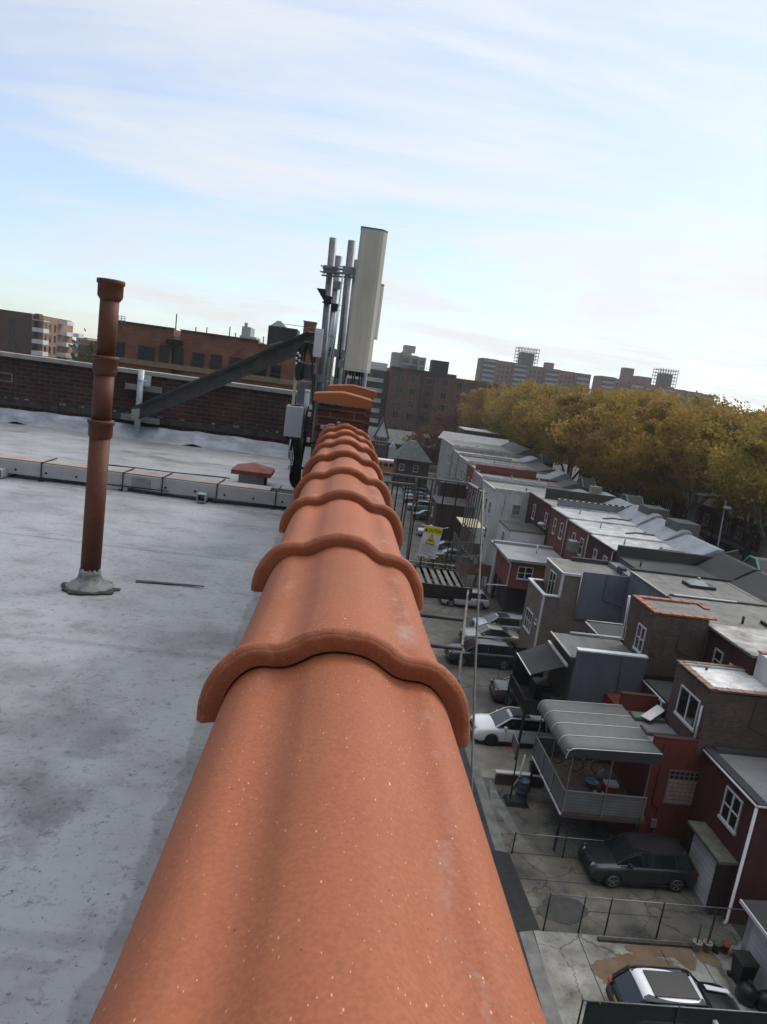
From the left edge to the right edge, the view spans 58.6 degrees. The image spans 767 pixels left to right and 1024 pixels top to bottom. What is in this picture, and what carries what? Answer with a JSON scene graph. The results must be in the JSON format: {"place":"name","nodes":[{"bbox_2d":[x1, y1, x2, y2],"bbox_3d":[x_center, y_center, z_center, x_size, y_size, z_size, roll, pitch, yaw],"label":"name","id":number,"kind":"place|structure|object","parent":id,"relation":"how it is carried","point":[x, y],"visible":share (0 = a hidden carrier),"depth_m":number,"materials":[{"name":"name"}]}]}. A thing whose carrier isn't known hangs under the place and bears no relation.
{"place":"outdoors","nodes":[
{"label":"outdoors","id":0,"kind":"place"},
{"bbox_2d":[267,321,299,344],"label":"water tank house","id":1,"kind":"structure","parent":0,"point":[279,332],"depth_m":86.73,"materials":[{"name":"grey brick"}]},
{"bbox_2d":[0,0,766,413],"label":"sky","id":2,"kind":"structure","parent":0,"point":[581,183],"materials":[{"name":"blue"}]},
{"bbox_2d":[433,476,464,498],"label":"wing","id":3,"kind":"structure","parent":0,"point":[450,489],"depth_m":94.00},
{"bbox_2d":[384,480,546,749],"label":"back lane","id":4,"kind":"structure","parent":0,"point":[442,632],"depth_m":55.51,"materials":[{"name":"concrete"}]},
{"bbox_2d":[391,440,431,486],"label":"house","id":5,"kind":"structure","parent":4,"relation":"on","point":[411,457],"depth_m":125.97,"materials":[{"name":"brick"}]},
{"bbox_2d":[427,495,473,541],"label":"wing","id":6,"kind":"structure","parent":4,"relation":"on","point":[446,513],"depth_m":86.64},
{"bbox_2d":[440,587,490,609],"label":"parked car","id":7,"kind":"object","parent":4,"relation":"on","point":[484,601],"visible":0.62,"depth_m":61.08,"materials":[{"name":"grey paint"}]},
{"bbox_2d":[444,636,515,669],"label":"parked car","id":8,"kind":"object","parent":4,"relation":"on","point":[500,653],"visible":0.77,"depth_m":48.37,"materials":[{"name":"black paint"}]},
{"bbox_2d":[459,623,518,647],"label":"parked car","id":9,"kind":"object","parent":4,"relation":"on","point":[493,630],"visible":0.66,"depth_m":52.40,"materials":[{"name":"grey paint"}]},
{"bbox_2d":[470,612,522,634],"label":"parked car","id":10,"kind":"object","parent":4,"relation":"on","point":[509,621],"visible":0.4,"depth_m":55.03,"materials":[{"name":"grey paint"}]},
{"bbox_2d":[489,677,517,705],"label":"parked car","id":11,"kind":"object","parent":4,"relation":"on","point":[498,687],"visible":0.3,"depth_m":43.05,"materials":[{"name":"grey paint"}]},
{"bbox_2d":[470,707,553,745],"bbox_3d":[7.537,12.147,38.762,5.185,1.643,2.099,7,11,-6],"label":"parked car","id":12,"kind":"object","parent":4,"relation":"on","point":[502,725],"visible":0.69,"depth_m":37.96,"materials":[{"name":"white paint"}]},
{"bbox_2d":[504,647,561,759],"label":"deck","id":13,"kind":"structure","parent":4,"relation":"on","point":[530,693],"depth_m":37.97,"materials":[{"name":"metal"}]},
{"bbox_2d":[449,517,484,587],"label":"deck","id":14,"kind":"structure","parent":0,"point":[475,550],"depth_m":67.78,"materials":[{"name":"beige"}]},
{"bbox_2d":[453,555,491,593],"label":"deck","id":15,"kind":"structure","parent":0,"point":[485,569],"depth_m":63.38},
{"bbox_2d":[458,747,542,1010],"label":"alley","id":16,"kind":"structure","parent":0,"point":[464,757],"depth_m":31.67,"materials":[{"name":"concrete"}]},
{"bbox_2d":[465,739,562,1023],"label":"kerb strip","id":17,"kind":"object","parent":16,"relation":"on","point":[544,991],"visible":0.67,"depth_m":24.39,"materials":[{"name":"concrete"}]},
{"bbox_2d":[490,849,539,931],"bbox_3d":[4.972,14.914,27.079,1.400,0.001,4.600,7,11,-4],"label":"asphalt patch","id":18,"kind":"object","parent":16,"relation":"on","point":[522,914],"visible":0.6,"depth_m":26.79,"materials":[{"name":"asphalt"}]},
{"bbox_2d":[474,744,532,777],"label":"yard slabs","id":19,"kind":"structure","parent":0,"point":[490,759],"depth_m":36.62,"materials":[{"name":"concrete"}]},
{"bbox_2d":[484,520,545,594],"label":"wing","id":20,"kind":"structure","parent":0,"point":[520,532],"depth_m":68.75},
{"bbox_2d":[487,539,562,611],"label":"wing","id":21,"kind":"structure","parent":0,"point":[518,565],"depth_m":61.89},
{"bbox_2d":[384,458,745,957],"bbox_3d":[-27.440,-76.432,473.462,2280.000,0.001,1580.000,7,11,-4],"label":"ground","id":22,"kind":"structure","parent":0,"point":[432,468],"depth_m":159.60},
{"bbox_2d":[0,309,83,359],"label":"apartment block","id":23,"kind":"structure","parent":22,"relation":"on","point":[35,334],"depth_m":179.84,"materials":[{"name":"brick"}]},
{"bbox_2d":[64,328,96,362],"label":"green tree","id":24,"kind":"object","parent":22,"relation":"on","point":[90,350],"visible":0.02,"depth_m":139.10,"materials":[{"name":"green plant"}]},
{"bbox_2d":[115,314,333,391],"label":"apartment block","id":25,"kind":"structure","parent":22,"relation":"on","point":[161,349],"depth_m":52.90,"materials":[{"name":"orange brick"}]},
{"bbox_2d":[347,361,389,426],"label":"apartment block","id":26,"kind":"structure","parent":22,"relation":"on","point":[377,377],"depth_m":201.83,"materials":[{"name":"grey concrete"}]},
{"bbox_2d":[368,418,437,464],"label":"tudor house","id":27,"kind":"structure","parent":22,"relation":"on","point":[386,443],"depth_m":167.31,"materials":[{"name":"brick"}]},
{"bbox_2d":[390,345,425,370],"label":"tower block","id":28,"kind":"structure","parent":22,"relation":"on","point":[405,358],"depth_m":324.65,"materials":[{"name":"beige concrete"}]},
{"bbox_2d":[401,422,443,463],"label":"maple tree","id":29,"kind":"object","parent":22,"relation":"on","point":[420,438],"visible":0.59,"depth_m":157.20,"materials":[{"name":"red plant"}]},
{"bbox_2d":[383,360,499,433],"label":"apartment block","id":30,"kind":"structure","parent":22,"relation":"on","point":[414,396],"depth_m":198.28,"materials":[{"name":"brown brick"}]},
{"bbox_2d":[427,394,486,432],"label":"maple tree","id":31,"kind":"object","parent":22,"relation":"on","point":[453,420],"visible":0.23,"depth_m":189.42,"materials":[{"name":"brown plant"}]},
{"bbox_2d":[456,382,508,429],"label":"plane tree","id":32,"kind":"object","parent":22,"relation":"on","point":[478,397],"visible":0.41,"depth_m":171.85,"materials":[{"name":"yellow plant"}]},
{"bbox_2d":[433,431,534,493],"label":"row house","id":33,"kind":"structure","parent":22,"relation":"on","point":[450,441],"depth_m":115.05,"materials":[{"name":"grey"}]},
{"bbox_2d":[456,426,511,441],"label":"brick house","id":34,"kind":"structure","parent":22,"relation":"on","point":[474,431],"depth_m":151.21,"materials":[{"name":"white paint"}]},
{"bbox_2d":[450,449,552,477],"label":"row house","id":35,"kind":"structure","parent":22,"relation":"on","point":[544,460],"depth_m":103.97,"materials":[{"name":"grey"}]},
{"bbox_2d":[456,455,555,481],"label":"row house","id":36,"kind":"structure","parent":22,"relation":"on","point":[465,461],"depth_m":97.50,"materials":[{"name":"grey"}]},
{"bbox_2d":[481,381,543,444],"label":"plane tree","id":37,"kind":"object","parent":22,"relation":"on","point":[487,406],"visible":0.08,"depth_m":153.74,"materials":[{"name":"yellow plant"}]},
{"bbox_2d":[463,464,571,502],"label":"row house","id":38,"kind":"structure","parent":22,"relation":"on","point":[557,476],"depth_m":89.04,"materials":[{"name":"red brick"}]},
{"bbox_2d":[483,377,561,454],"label":"plane tree","id":39,"kind":"object","parent":22,"relation":"on","point":[502,421],"visible":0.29,"depth_m":137.66,"materials":[{"name":"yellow plant"}]},
{"bbox_2d":[474,480,587,563],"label":"row house","id":40,"kind":"structure","parent":22,"relation":"on","point":[505,501],"depth_m":77.15,"materials":[{"name":"white paint"}]},
{"bbox_2d":[469,471,595,542],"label":"row house","id":41,"kind":"structure","parent":22,"relation":"on","point":[584,484],"depth_m":85.10,"materials":[{"name":"grey"}]},
{"bbox_2d":[475,347,590,392],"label":"tower block","id":42,"kind":"structure","parent":22,"relation":"on","point":[488,370],"depth_m":418.07,"materials":[{"name":"grey"}]},
{"bbox_2d":[563,517,700,559],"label":"row house","id":43,"kind":"structure","parent":22,"relation":"on","point":[578,538],"depth_m":59.34,"materials":[{"name":"brick"}]},
{"bbox_2d":[516,545,766,676],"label":"row house","id":44,"kind":"structure","parent":22,"relation":"on","point":[573,594],"depth_m":48.41,"materials":[{"name":"beige"}]},
{"bbox_2d":[591,367,714,407],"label":"tower block","id":45,"kind":"structure","parent":22,"relation":"on","point":[627,379],"depth_m":424.46,"materials":[{"name":"grey"}]},
{"bbox_2d":[547,594,766,702],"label":"row house","id":46,"kind":"structure","parent":22,"relation":"on","point":[662,635],"depth_m":35.40,"materials":[{"name":"grey paint"}]},
{"bbox_2d":[517,640,567,674],"bbox_3d":[8.528,7.897,37.087,1.875,0.845,3.300,7,11,-4],"label":"awning","id":47,"kind":"object","parent":46,"relation":"attached to","point":[547,656],"visible":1,"depth_m":36.90,"materials":[{"name":"metal"}]},
{"bbox_2d":[632,622,646,653],"bbox_3d":[13.553,6.706,36.143,0.099,1.470,1.030,7,11,-4],"label":"window","id":48,"kind":"structure","parent":46,"relation":"in","point":[640,636],"depth_m":36.12,"materials":[{"name":"white paint"}]},
{"bbox_2d":[644,484,678,517],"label":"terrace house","id":49,"kind":"structure","parent":22,"relation":"on","point":[665,504],"depth_m":110.71,"materials":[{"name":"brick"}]},
{"bbox_2d":[621,387,703,504],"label":"plane tree","id":50,"kind":"object","parent":22,"relation":"on","point":[649,502],"visible":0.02,"depth_m":113.57,"materials":[{"name":"yellow plant"}]},
{"bbox_2d":[585,568,766,692],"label":"row house","id":51,"kind":"structure","parent":22,"relation":"on","point":[751,588],"depth_m":44.78,"materials":[{"name":"grey paint"}]},
{"bbox_2d":[603,624,766,843],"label":"row house","id":52,"kind":"structure","parent":22,"relation":"on","point":[716,695],"depth_m":30.44,"materials":[{"name":"brown brick"}]},
{"bbox_2d":[673,684,700,732],"bbox_3d":[13.714,8.836,30.861,0.099,1.470,1.800,7,11,-4],"label":"window","id":53,"kind":"structure","parent":52,"relation":"in","point":[687,708],"depth_m":30.80,"materials":[{"name":"white paint"}]},
{"bbox_2d":[637,390,765,507],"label":"plane tree","id":54,"kind":"object","parent":22,"relation":"on","point":[747,414],"visible":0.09,"depth_m":96.00,"materials":[{"name":"yellow plant"}]},
{"bbox_2d":[674,487,748,543],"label":"terrace house","id":55,"kind":"structure","parent":22,"relation":"on","point":[705,517],"depth_m":99.56,"materials":[{"name":"brick"}]},
{"bbox_2d":[681,746,766,924],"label":"row house","id":56,"kind":"structure","parent":22,"relation":"on","point":[724,843],"depth_m":27.38,"materials":[{"name":"brick"}]},
{"bbox_2d":[689,833,716,905],"bbox_3d":[13.081,14.708,28.106,0.040,2.180,1.950,7,11,-4],"label":"garage door","id":57,"kind":"structure","parent":56,"relation":"in","point":[703,861],"depth_m":27.97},
{"bbox_2d":[717,785,743,835],"bbox_3d":[13.941,11.970,27.440,0.099,1.470,1.220,7,11,-4],"label":"window","id":58,"kind":"structure","parent":56,"relation":"in","point":[732,805],"depth_m":27.41,"materials":[{"name":"white paint"}]},
{"bbox_2d":[695,407,766,560],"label":"plane tree","id":59,"kind":"object","parent":22,"relation":"on","point":[750,533],"visible":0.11,"depth_m":83.45,"materials":[{"name":"yellow plant"}]},
{"bbox_2d":[711,500,766,560],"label":"terrace house","id":60,"kind":"structure","parent":22,"relation":"on","point":[733,535],"depth_m":91.58,"materials":[{"name":"brick"}]},
{"bbox_2d":[739,899,766,989],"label":"garage","id":61,"kind":"structure","parent":22,"relation":"on","point":[754,941],"depth_m":24.30,"materials":[{"name":"white paint"}]},
{"bbox_2d":[746,923,766,989],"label":"garage door","id":62,"kind":"structure","parent":61,"relation":"in","point":[757,943],"depth_m":24.06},
{"bbox_2d":[513,735,647,851],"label":"deck","id":63,"kind":"structure","parent":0,"point":[576,798],"depth_m":29.79,"materials":[{"name":"silver metal"}]},
{"bbox_2d":[537,700,662,799],"bbox_3d":[9.471,10.618,31.075,4.118,2.292,4.590,7,11,-4],"label":"canopy","id":64,"kind":"object","parent":63,"relation":"attached to","point":[602,731],"visible":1,"depth_m":30.13,"materials":[{"name":"grey metal"}]},
{"bbox_2d":[525,485,643,544],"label":"row house","id":65,"kind":"structure","parent":0,"point":[539,510],"depth_m":72.12,"materials":[{"name":"red paint"}]},
{"bbox_2d":[545,504,669,557],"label":"row house","id":66,"kind":"structure","parent":0,"point":[639,515],"depth_m":64.88,"materials":[{"name":"brick"}]},
{"bbox_2d":[483,777,740,945],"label":"driveway","id":67,"kind":"structure","parent":0,"point":[539,817],"depth_m":27.87,"materials":[{"name":"concrete"}]},
{"bbox_2d":[489,778,529,851],"bbox_3d":[5.549,14.039,32.000,0.617,0.001,5.445,6,11,-12],"label":"worn patch","id":68,"kind":"object","parent":67,"relation":"on","point":[499,805],"visible":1,"depth_m":31.93,"materials":[{"name":"concrete"}]},
{"bbox_2d":[503,734,528,807],"bbox_3d":[6.416,12.469,32.952,1.428,2.965,1.515,7,11,-4],"label":"basketball hoop","id":69,"kind":"object","parent":67,"relation":"on","point":[511,800],"visible":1,"depth_m":32.75,"materials":[{"name":"black metal"}]},
{"bbox_2d":[494,769,543,787],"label":"garden wall","id":70,"kind":"structure","parent":67,"relation":"on","point":[503,777],"depth_m":34.22,"materials":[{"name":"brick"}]},
{"bbox_2d":[511,832,603,857],"bbox_3d":[8.093,14.406,29.267,5.211,1.040,0.060,7,11,-4],"label":"chain link fence","id":71,"kind":"object","parent":67,"relation":"on","point":[566,837],"visible":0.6,"depth_m":29.16,"materials":[{"name":"metal"}]},
{"bbox_2d":[536,896,588,924],"bbox_3d":[6.891,15.321,26.296,2.156,0.001,1.492,7,11,-4],"label":"damp patch","id":72,"kind":"object","parent":67,"relation":"on","point":[541,909],"visible":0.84,"depth_m":26.30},
{"bbox_2d":[578,832,698,891],"bbox_3d":[10.696,14.584,28.726,4.535,1.547,1.993,7,11,-6],"label":"parked car","id":73,"kind":"object","parent":67,"relation":"on","point":[644,859],"visible":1,"depth_m":28.06,"materials":[{"name":"grey paint"}]},
{"bbox_2d":[542,893,748,943],"bbox_3d":[9.791,15.125,25.314,7.740,1.590,0.060,7,11,-4],"label":"chain link fence","id":74,"kind":"object","parent":67,"relation":"on","point":[612,899],"visible":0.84,"depth_m":25.25,"materials":[{"name":"metal"}]},
{"bbox_2d":[534,930,759,1023],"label":"yard paving","id":75,"kind":"structure","parent":0,"point":[571,977],"depth_m":23.99,"materials":[{"name":"concrete"}]},
{"bbox_2d":[590,953,678,983],"bbox_3d":[8.883,16.096,23.783,3.406,0.001,1.812,7,11,-4],"label":"soil stain","id":76,"kind":"object","parent":75,"relation":"on","point":[604,968],"visible":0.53,"depth_m":24.23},
{"bbox_2d":[597,936,691,948],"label":"timber beam","id":77,"kind":"structure","parent":75,"relation":"on","point":[641,942],"depth_m":25.16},
{"bbox_2d":[624,945,672,956],"bbox_3d":[9.969,16.021,24.919,2.425,0.001,0.516,6,11,-7],"label":"soil stain","id":78,"kind":"object","parent":75,"relation":"on","point":[649,950],"visible":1,"depth_m":24.88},
{"bbox_2d":[577,999,766,1023],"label":"roof","id":79,"kind":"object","parent":75,"relation":"on","point":[602,1012],"visible":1,"depth_m":20.95,"materials":[{"name":"metal"}]},
{"bbox_2d":[606,964,739,1023],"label":"parked car","id":80,"kind":"object","parent":75,"relation":"on","point":[655,985],"visible":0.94,"depth_m":21.85,"materials":[{"name":"white paint"}]},
{"bbox_2d":[664,940,695,970],"bbox_3d":[10.936,16.141,24.972,1.020,0.001,1.285,-2,15,-42],"label":"soil stain","id":81,"kind":"object","parent":75,"relation":"on","point":[685,957],"visible":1,"depth_m":24.87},
{"bbox_2d":[727,949,760,983],"bbox_3d":[12.607,16.035,23.930,0.640,1.070,0.720,7,11,-4],"label":"trash bin","id":82,"kind":"object","parent":75,"relation":"on","point":[745,965],"visible":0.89,"depth_m":23.72,"materials":[{"name":"black plastic"}]},
{"bbox_2d":[735,979,757,1007],"bbox_3d":[12.423,16.310,23.261,0.760,0.740,0.741,7,11,-4],"label":"bin bag","id":83,"kind":"object","parent":75,"relation":"on","point":[746,992],"visible":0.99,"depth_m":23.07,"materials":[{"name":"black"}]},
{"bbox_2d":[587,533,724,560],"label":"row house","id":84,"kind":"structure","parent":0,"point":[603,546],"depth_m":55.23,"materials":[{"name":"white paint"}]},
{"label":"road","id":85,"kind":"structure","parent":0,"visible":0},
{"bbox_2d":[507,383,587,453],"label":"plane tree","id":86,"kind":"object","parent":85,"relation":"on","point":[549,391],"visible":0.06,"depth_m":125.87,"materials":[{"name":"yellow plant"}]},
{"bbox_2d":[509,382,638,479],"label":"plane tree","id":87,"kind":"object","parent":85,"relation":"on","point":[526,434],"visible":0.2,"depth_m":111.67,"materials":[{"name":"yellow plant"}]},
{"bbox_2d":[525,384,652,491],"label":"plane tree","id":88,"kind":"object","parent":85,"relation":"on","point":[537,425],"visible":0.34,"depth_m":99.13,"materials":[{"name":"yellow plant"}]},
{"bbox_2d":[545,384,713,504],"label":"plane tree","id":89,"kind":"object","parent":85,"relation":"on","point":[620,468],"visible":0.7,"depth_m":85.60,"materials":[{"name":"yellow plant"}]},
{"bbox_2d":[628,399,766,521],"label":"plane tree","id":90,"kind":"object","parent":85,"relation":"on","point":[659,446],"visible":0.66,"depth_m":73.14,"materials":[{"name":"yellow plant"}]},
{"bbox_2d":[685,413,766,557],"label":"plane tree","id":91,"kind":"object","parent":85,"relation":"on","point":[732,468],"visible":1,"depth_m":62.52,"materials":[{"name":"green plant"}]},
{"bbox_3d":[-9.404,8.392,4.951,16.170,17.290,19.350,7,11,-4],"label":"apartment building","id":92,"kind":"object","parent":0,"visible":0},
{"bbox_2d":[0,422,306,1023],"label":"flat roof","id":93,"kind":"structure","parent":92,"relation":"on","point":[104,734],"depth_m":3.42,"materials":[{"name":"grey concrete"}]},
{"bbox_2d":[61,277,124,595],"bbox_3d":[-1.888,-0.477,4.535,0.397,2.060,0.351,7,11,-4],"label":"vent pipe","id":94,"kind":"object","parent":93,"relation":"on","point":[88,580],"visible":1,"depth_m":4.51,"materials":[{"name":"metal"}]},
{"bbox_2d":[0,453,294,509],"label":"cable tray","id":95,"kind":"object","parent":93,"relation":"on","point":[203,490],"visible":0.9,"depth_m":7.98,"materials":[{"name":"metal"}]},
{"bbox_2d":[231,462,274,485],"bbox_3d":[-1.808,-0.531,9.476,0.530,0.320,0.550,7,11,-4],"label":"roof vent","id":96,"kind":"object","parent":93,"relation":"on","point":[254,473],"visible":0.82,"depth_m":9.32,"materials":[{"name":"red paint"}]},
{"bbox_2d":[291,361,316,489],"bbox_3d":[-1.088,-1.100,9.085,0.504,1.769,0.274,11,11,15],"label":"equipment stand","id":97,"kind":"object","parent":93,"relation":"on","point":[306,398],"visible":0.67,"depth_m":8.92,"materials":[{"name":"grey paint"}]},
{"bbox_2d":[283,404,303,439],"bbox_3d":[-1.170,-1.160,8.903,0.228,0.459,0.110,7,11,-4],"label":"radio unit","id":98,"kind":"object","parent":97,"relation":"attached to","point":[294,415],"visible":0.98,"depth_m":8.85,"materials":[{"name":"grey paint"}]},
{"bbox_2d":[288,341,315,487],"bbox_3d":[-1.078,-1.241,8.929,0.323,1.967,0.404,7,11,-4],"label":"cable bundle","id":99,"kind":"object","parent":97,"relation":"attached to","point":[295,465],"visible":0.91,"depth_m":8.91,"materials":[{"name":"black rubber"}]},
{"bbox_2d":[296,380,311,405],"bbox_3d":[-1.057,-1.590,9.161,0.198,0.331,0.126,7,11,-4],"label":"radio unit","id":100,"kind":"object","parent":97,"relation":"attached to","point":[303,386],"visible":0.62,"depth_m":9.11,"materials":[{"name":"grey paint"}]},
{"bbox_2d":[310,237,354,456],"bbox_3d":[-0.737,-1.874,9.105,0.525,3.362,0.245,10,11,12],"label":"antenna mast","id":101,"kind":"object","parent":93,"relation":"on","point":[330,269],"visible":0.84,"depth_m":8.92,"materials":[{"name":"metal"}]},
{"bbox_2d":[323,255,342,390],"bbox_3d":[-0.767,-1.871,9.375,0.235,3.246,0.951,5,11,-14],"label":"antenna mast","id":102,"kind":"object","parent":93,"relation":"on","point":[336,285],"visible":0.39,"depth_m":9.48,"materials":[{"name":"metal"}]},
{"bbox_2d":[333,240,355,384],"bbox_3d":[-0.607,-1.823,9.002,0.256,3.336,0.193,7,11,-4],"label":"antenna mast","id":103,"kind":"object","parent":93,"relation":"on","point":[351,248],"visible":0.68,"depth_m":8.80,"materials":[{"name":"metal"}]},
{"bbox_2d":[338,226,387,386],"bbox_3d":[-0.281,-1.823,7.281,0.358,2.241,0.311,7,11,-4],"label":"cell antenna","id":104,"kind":"object","parent":103,"relation":"attached to","point":[367,272],"visible":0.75,"depth_m":7.07,"materials":[{"name":"paint"}]},
{"bbox_2d":[0,351,314,460],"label":"brick wall","id":105,"kind":"structure","parent":92,"relation":"on","point":[48,392],"depth_m":12.68,"materials":[{"name":"brick"}]},
{"bbox_2d":[120,369,162,431],"bbox_3d":[-4.452,-2.036,12.522,0.712,1.133,0.207,7,11,-4],"label":"mounting bracket","id":106,"kind":"object","parent":105,"relation":"attached to","point":[142,384],"depth_m":12.51,"materials":[{"name":"metal"}]},
{"bbox_2d":[130,331,314,418],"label":"steel beam","id":107,"kind":"structure","parent":106,"relation":"attached to","point":[267,358],"depth_m":10.69,"materials":[{"name":"metal"}]},
{"bbox_2d":[89,421,546,1023],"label":"parapet wall","id":108,"kind":"structure","parent":92,"relation":"on","point":[325,857],"depth_m":0.65,"materials":[{"name":"orange ceramic"}]},
{"bbox_2d":[310,391,371,471],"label":"brick pier","id":109,"kind":"structure","parent":108,"relation":"on","point":[333,407],"depth_m":5.66,"materials":[{"name":"brick"}]},
{"bbox_2d":[328,384,377,433],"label":"brick pier","id":110,"kind":"structure","parent":108,"relation":"on","point":[362,391],"depth_m":6.50,"materials":[{"name":"ceramic"}]},
{"bbox_2d":[382,472,486,792],"bbox_3d":[0.255,1.267,6.709,1.519,2.913,3.437,7,11,-4],"label":"fire escape","id":111,"kind":"object","parent":92,"relation":"attached to","point":[439,588],"visible":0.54,"depth_m":7.66,"materials":[{"name":"metal"}]},
{"bbox_2d":[414,524,444,558],"bbox_3d":[0.562,0.359,8.189,0.381,0.424,0.037,7,11,-4],"label":"caution sign","id":112,"kind":"object","parent":111,"relation":"attached to","point":[430,541],"visible":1,"depth_m":8.20,"materials":[{"name":"grey"}]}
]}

